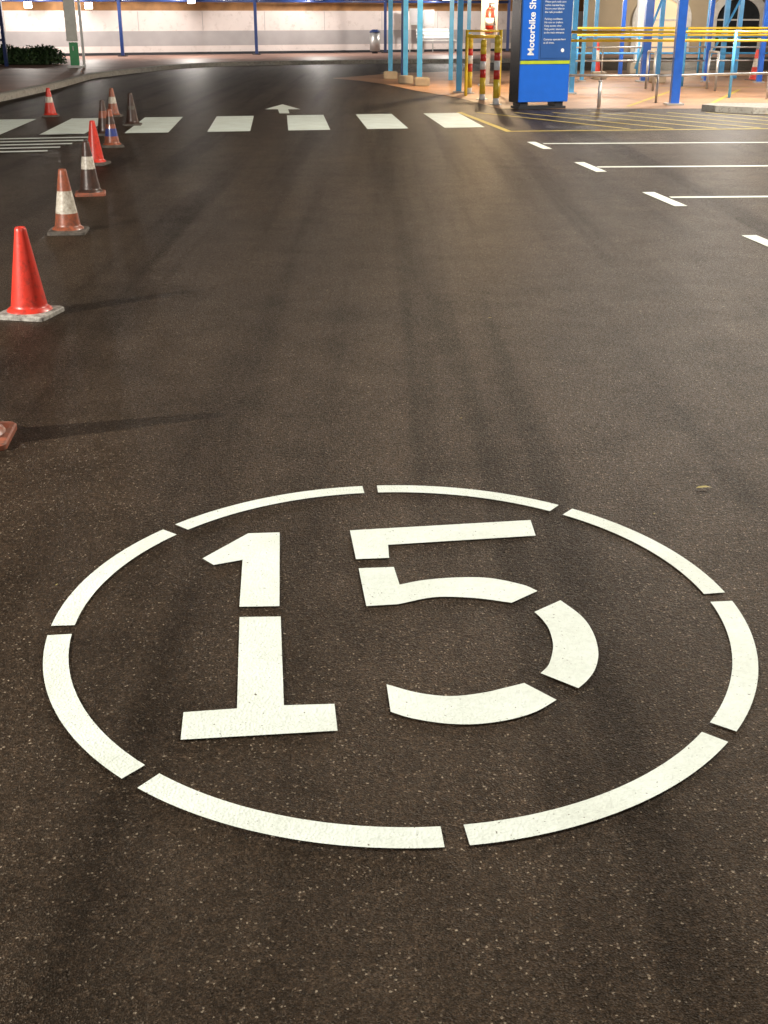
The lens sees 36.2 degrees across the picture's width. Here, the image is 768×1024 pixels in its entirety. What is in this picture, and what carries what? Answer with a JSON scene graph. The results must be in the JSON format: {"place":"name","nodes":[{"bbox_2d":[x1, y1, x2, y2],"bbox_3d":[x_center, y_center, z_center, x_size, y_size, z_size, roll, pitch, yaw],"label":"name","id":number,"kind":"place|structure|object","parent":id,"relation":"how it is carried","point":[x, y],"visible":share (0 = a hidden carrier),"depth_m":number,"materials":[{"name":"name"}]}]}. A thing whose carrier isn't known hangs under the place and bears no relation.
{"place":"outdoors","nodes":[
{"label":"outdoors","id":0,"kind":"place"},
{"bbox_2d":[0,61,767,1023],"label":"asphalt ground","id":1,"kind":"structure","parent":0,"point":[268,305],"depth_m":3.55,"materials":[{"name":"black asphalt"}]},
{"bbox_2d":[0,421,16,450],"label":"traffic cone","id":2,"kind":"object","parent":1,"relation":"on","point":[8,429],"visible":1,"depth_m":4.35,"materials":[{"name":"plastic"}]},
{"bbox_2d":[0,226,63,321],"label":"traffic cone","id":3,"kind":"object","parent":1,"relation":"on","point":[29,301],"visible":1,"depth_m":6.06,"materials":[{"name":"red plastic"}]},
{"bbox_2d":[0,137,87,151],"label":"white hatched marking","id":4,"kind":"object","parent":1,"relation":"on","point":[36,144],"visible":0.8,"depth_m":14.43,"materials":[{"name":"paint"}]},
{"bbox_2d":[42,88,59,116],"bbox_3d":[-5.200,-6.365,18.262,0.262,0.422,0.262,-5,23,-11],"label":"traffic cone","id":5,"kind":"object","parent":1,"relation":"on","point":[50,110],"visible":1,"depth_m":18.23,"materials":[{"name":"plastic"}]},
{"bbox_2d":[47,169,88,235],"bbox_3d":[-2.290,-2.234,8.446,0.271,0.447,0.271,-2,23,-5],"label":"traffic cone","id":6,"kind":"object","parent":1,"relation":"on","point":[67,221],"visible":1,"depth_m":8.41,"materials":[{"name":"orange plastic"}]},
{"bbox_2d":[75,141,105,196],"bbox_3d":[-2.580,-2.998,10.251,0.262,0.452,0.262,-5,23,-11],"label":"traffic cone","id":7,"kind":"object","parent":1,"relation":"on","point":[89,184],"visible":1,"depth_m":10.22,"materials":[{"name":"brown plastic"}]},
{"bbox_2d":[80,120,110,165],"bbox_3d":[-3.050,-3.885,12.363,0.262,0.442,0.262,2,23,5],"label":"traffic cone","id":8,"kind":"object","parent":1,"relation":"on","point":[96,149],"visible":0.77,"depth_m":12.32,"materials":[{"name":"red plastic"}]},
{"bbox_2d":[97,100,106,135],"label":"traffic cone","id":9,"kind":"object","parent":1,"relation":"on","point":[102,120],"visible":0.71,"depth_m":15.36,"materials":[{"name":"brown plastic"}]},
{"bbox_2d":[101,109,123,147],"bbox_3d":[-3.260,-4.580,14.023,0.262,0.432,0.262,-7,24,-16],"label":"traffic cone","id":10,"kind":"object","parent":1,"relation":"on","point":[111,140],"visible":0.99,"depth_m":13.99,"materials":[{"name":"orange plastic"}]},
{"bbox_2d":[108,88,122,116],"bbox_3d":[-4.220,-6.365,18.262,0.262,0.422,0.262,0,23,0],"label":"traffic cone","id":11,"kind":"object","parent":1,"relation":"on","point":[112,105],"visible":0.84,"depth_m":18.22,"materials":[{"name":"orange plastic"}]},
{"bbox_2d":[122,93,141,125],"bbox_3d":[-3.610,-5.752,16.785,0.262,0.442,0.262,-2,23,-5],"label":"traffic cone","id":12,"kind":"object","parent":1,"relation":"on","point":[131,117],"visible":1,"depth_m":16.75,"materials":[{"name":"plastic"}]},
{"bbox_2d":[0,113,483,134],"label":"zebra crossing marking","id":13,"kind":"object","parent":1,"relation":"on","point":[244,123],"visible":0.97,"depth_m":17.11,"materials":[{"name":"white paint"}]},
{"bbox_2d":[267,104,297,112],"bbox_3d":[-1.700,-6.817,19.863,0.600,0.001,2.100,0,23,0],"label":"arrow road marking","id":14,"kind":"object","parent":1,"relation":"on","point":[282,108],"visible":1,"depth_m":19.88,"materials":[{"name":"white paint"}]},
{"bbox_2d":[0,57,767,101],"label":"kerb","id":15,"kind":"structure","parent":1,"relation":"on","point":[19,93],"depth_m":35.69,"materials":[{"name":"concrete"}]},
{"bbox_2d":[43,485,757,847],"bbox_3d":[0.040,0.272,3.073,1.796,0.001,1.860,0,23,0],"label":"speed limit road marking","id":16,"kind":"object","parent":1,"relation":"on","point":[261,707],"visible":1,"depth_m":2.76,"materials":[{"name":"white paint"}]},
{"bbox_2d":[457,112,767,131],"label":"yellow hatched marking","id":17,"kind":"object","parent":1,"relation":"on","point":[488,123],"visible":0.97,"depth_m":17.43,"materials":[{"name":"paint"}]},
{"bbox_2d":[528,142,767,245],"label":"parking bay markings","id":18,"kind":"object","parent":1,"relation":"on","point":[761,240],"visible":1,"depth_m":11.99,"materials":[{"name":"white paint"}]},
{"bbox_2d":[585,0,767,51],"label":"facade","id":19,"kind":"structure","parent":1,"relation":"on","point":[610,13],"depth_m":46.19,"materials":[{"name":"beige paint"}]},
{"bbox_2d":[0,50,767,92],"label":"brick footpath","id":20,"kind":"structure","parent":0,"point":[13,77],"depth_m":38.96,"materials":[{"name":"brick"}]},
{"bbox_2d":[0,0,8,66],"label":"blue steel frame","id":21,"kind":"object","parent":20,"relation":"on","point":[4,46],"visible":1,"depth_m":33.26,"materials":[{"name":"blue metal"}]},
{"bbox_2d":[0,44,66,64],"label":"hedge","id":22,"kind":"object","parent":20,"relation":"on","point":[42,55],"visible":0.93,"depth_m":34.62,"materials":[{"name":"green plant"}]},
{"bbox_2d":[63,0,85,67],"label":"wayfinding totem","id":23,"kind":"object","parent":20,"relation":"on","point":[70,19],"visible":1,"depth_m":32.48,"materials":[{"name":"metal"}]},
{"bbox_2d":[1,0,510,55],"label":"blue post fence","id":24,"kind":"object","parent":20,"relation":"on","point":[385,2],"visible":0.91,"depth_m":43.64,"materials":[{"name":"metal"}]},
{"bbox_2d":[24,2,32,7],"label":"wall lamp","id":25,"kind":"object","parent":24,"relation":"attached to","point":[28,4],"visible":1,"depth_m":40.68,"materials":[{"name":"beige"}]},
{"bbox_2d":[84,2,92,8],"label":"wall lamp","id":26,"kind":"object","parent":24,"relation":"attached to","point":[88,5],"visible":1,"depth_m":40.68,"materials":[{"name":"beige"}]},
{"bbox_2d":[79,48,580,55],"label":"plinth","id":27,"kind":"structure","parent":20,"relation":"on","point":[250,52],"depth_m":44.91,"materials":[{"name":"concrete"}]},
{"bbox_2d":[78,42,581,52],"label":"course","id":28,"kind":"object","parent":27,"relation":"on","point":[204,48],"visible":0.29,"depth_m":44.81,"materials":[{"name":"white paint"}]},
{"bbox_2d":[73,29,581,46],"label":"grey band","id":29,"kind":"object","parent":28,"relation":"on","point":[195,38],"visible":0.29,"depth_m":44.55,"materials":[{"name":"grey paint"}]},
{"bbox_2d":[75,11,582,30],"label":"course","id":30,"kind":"object","parent":29,"relation":"on","point":[219,20],"visible":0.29,"depth_m":44.50,"materials":[{"name":"white paint"}]},
{"bbox_2d":[74,0,583,10],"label":"cladding","id":31,"kind":"structure","parent":30,"relation":"on","point":[187,6],"depth_m":44.48,"materials":[{"name":"white paint"}]},
{"bbox_2d":[370,29,379,52],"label":"litter bin","id":32,"kind":"object","parent":20,"relation":"on","point":[374,40],"visible":1,"depth_m":44.98,"materials":[{"name":"metal"}]},
{"bbox_2d":[409,8,416,51],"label":"notice board","id":33,"kind":"object","parent":20,"relation":"on","point":[412,16],"visible":0.57,"depth_m":45.95,"materials":[{"name":"metal"}]},
{"bbox_2d":[423,10,433,51],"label":"notice board","id":34,"kind":"object","parent":20,"relation":"on","point":[428,17],"visible":0.95,"depth_m":46.06,"materials":[{"name":"metal"}]},
{"bbox_2d":[416,29,456,52],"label":"park bench","id":35,"kind":"object","parent":20,"relation":"on","point":[442,34],"visible":0.58,"depth_m":45.80,"materials":[{"name":"white paint"}]},
{"bbox_2d":[630,0,691,51],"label":"arch surround","id":36,"kind":"object","parent":20,"relation":"on","point":[689,17],"visible":0.26,"depth_m":46.09,"materials":[{"name":"white paint"}]},
{"bbox_2d":[711,0,764,49],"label":"arch surround","id":37,"kind":"object","parent":20,"relation":"on","point":[720,4],"visible":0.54,"depth_m":45.92,"materials":[{"name":"white paint"}]},
{"bbox_2d":[715,0,759,51],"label":"arch glazing","id":38,"kind":"structure","parent":37,"relation":"in","point":[751,10],"depth_m":46.20,"materials":[{"name":"black glass"}]},
{"bbox_2d":[717,19,758,20],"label":"transom","id":39,"kind":"object","parent":37,"relation":"attached to","point":[737,19],"visible":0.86,"depth_m":46.12,"materials":[{"name":"white paint"}]},
{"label":"plinth","id":40,"kind":"object","parent":20,"relation":"on","visible":0},
{"bbox_2d":[7,47,69,52],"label":"course","id":41,"kind":"object","parent":40,"relation":"on","point":[64,49],"depth_m":42.45,"materials":[{"name":"white paint"}]},
{"bbox_2d":[0,31,72,46],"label":"grey band","id":42,"kind":"object","parent":41,"relation":"on","point":[33,38],"depth_m":42.33,"materials":[{"name":"grey paint"}]},
{"bbox_2d":[0,11,65,30],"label":"course","id":43,"kind":"object","parent":42,"relation":"on","point":[34,20],"depth_m":42.10,"materials":[{"name":"white paint"}]},
{"bbox_2d":[1,2,63,10],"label":"cladding","id":44,"kind":"structure","parent":43,"relation":"on","point":[36,6],"depth_m":41.97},
{"bbox_2d":[335,70,767,108],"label":"brick forecourt","id":45,"kind":"structure","parent":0,"point":[620,92],"depth_m":24.66,"materials":[{"name":"brick"}]},
{"bbox_2d":[467,34,473,93],"bbox_3d":[1.720,-8.981,23.562,0.214,1.110,0.220,0,23,0],"label":"striped bollard","id":46,"kind":"object","parent":45,"relation":"on","point":[470,64],"visible":0.72,"depth_m":23.53,"materials":[{"name":"yellow metal"}]},
{"bbox_2d":[476,39,487,99],"bbox_3d":[1.830,-8.176,21.731,0.214,1.050,0.220,0,23,0],"label":"striped bollard","id":47,"kind":"object","parent":45,"relation":"on","point":[483,69],"visible":1,"depth_m":21.69,"materials":[{"name":"yellow metal"}]},
{"bbox_2d":[464,30,502,95],"bbox_3d":[1.925,-8.708,22.809,0.708,1.200,0.060,0,23,0],"label":"yellow guard rail","id":48,"kind":"object","parent":45,"relation":"on","point":[468,36],"visible":0.87,"depth_m":22.66,"materials":[{"name":"metal"}]},
{"bbox_2d":[478,0,497,85],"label":"fire extinguisher sign","id":49,"kind":"object","parent":45,"relation":"on","point":[489,14],"visible":0.98,"depth_m":25.62,"materials":[{"name":"metal"}]},
{"bbox_2d":[489,36,501,104],"bbox_3d":[1.970,-7.707,20.518,0.214,1.130,0.220,0,23,0],"label":"striped bollard","id":50,"kind":"object","parent":45,"relation":"on","point":[497,56],"visible":1,"depth_m":20.48,"materials":[{"name":"metal"}]},
{"bbox_2d":[509,0,572,108],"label":"motorbike shelter sign","id":51,"kind":"object","parent":45,"relation":"on","point":[540,44],"visible":1,"depth_m":19.50,"materials":[{"name":"metal"}]},
{"bbox_2d":[384,0,767,104],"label":"motorbike shelter","id":52,"kind":"object","parent":45,"relation":"on","point":[404,77],"visible":0.84,"depth_m":27.29,"materials":[{"name":"blue metal"}]},
{"bbox_2d":[595,42,599,70],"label":"traffic cone","id":53,"kind":"object","parent":45,"relation":"on","point":[597,67],"visible":0.29,"depth_m":29.80,"materials":[{"name":"red plastic"}]},
{"bbox_2d":[597,80,601,107],"bbox_3d":[3.660,-7.094,19.963,0.068,0.440,0.070,0,23,0],"label":"short steel bollard","id":54,"kind":"object","parent":45,"relation":"on","point":[599,93],"visible":1,"depth_m":19.93,"materials":[{"name":"silver metal"}]},
{"bbox_2d":[627,62,640,73],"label":"block","id":55,"kind":"structure","parent":45,"relation":"on","point":[630,68],"depth_m":31.63,"materials":[{"name":"concrete"}]},
{"bbox_2d":[633,0,645,62],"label":"shaft","id":56,"kind":"object","parent":55,"relation":"on","point":[640,13],"visible":0.43,"depth_m":31.29,"materials":[{"name":"white paint"}]},
{"bbox_2d":[644,50,656,90],"bbox_3d":[5.600,-9.274,24.687,0.049,0.775,0.750,0,23,0],"label":"bike hoop","id":57,"kind":"object","parent":45,"relation":"on","point":[654,65],"visible":1,"depth_m":24.50,"materials":[{"name":"metal"}]},
{"bbox_2d":[564,46,767,79],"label":"metal knee rail","id":58,"kind":"object","parent":45,"relation":"on","point":[602,60],"visible":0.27,"depth_m":28.27,"materials":[{"name":"metal"}]},
{"bbox_2d":[569,72,767,102],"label":"metal knee rail","id":59,"kind":"object","parent":45,"relation":"on","point":[655,75],"visible":0.73,"depth_m":21.13,"materials":[{"name":"metal"}]},
{"bbox_2d":[571,27,767,97],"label":"yellow guard rail","id":60,"kind":"object","parent":45,"relation":"on","point":[735,40],"visible":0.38,"depth_m":22.11,"materials":[{"name":"metal"}]},
{"bbox_2d":[575,36,767,73],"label":"blue guard rail","id":61,"kind":"object","parent":45,"relation":"on","point":[699,52],"visible":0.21,"depth_m":30.45,"materials":[{"name":"metal"}]},
{"bbox_2d":[628,87,740,105],"bbox_3d":[8.292,-8.206,23.143,9.390,0.001,6.254,0,23,0],"label":"forecourt line marking","id":62,"kind":"object","parent":45,"relation":"on","point":[721,98],"visible":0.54,"depth_m":22.77,"materials":[{"name":"yellow paint"}]},
{"bbox_2d":[705,50,719,90],"bbox_3d":[6.900,-9.274,24.687,0.049,0.775,0.750,0,23,0],"label":"bike hoop","id":63,"kind":"object","parent":45,"relation":"on","point":[717,65],"visible":1,"depth_m":24.49,"materials":[{"name":"metal"}]},
{"bbox_2d":[744,49,763,80],"bbox_3d":[9.000,-10.811,28.434,0.359,0.702,0.359,-5,23,-11],"label":"traffic cone","id":64,"kind":"object","parent":45,"relation":"on","point":[753,69],"visible":0.61,"depth_m":28.39,"materials":[{"name":"plastic"}]},
{"bbox_2d":[651,0,676,51],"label":"arch glazing","id":65,"kind":"structure","parent":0,"point":[671,10],"depth_m":46.19,"materials":[{"name":"beige glass"}]},
{"bbox_2d":[701,103,767,113],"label":"traffic island","id":66,"kind":"structure","parent":0,"point":[752,108],"depth_m":19.06,"materials":[{"name":"concrete"}]}
]}

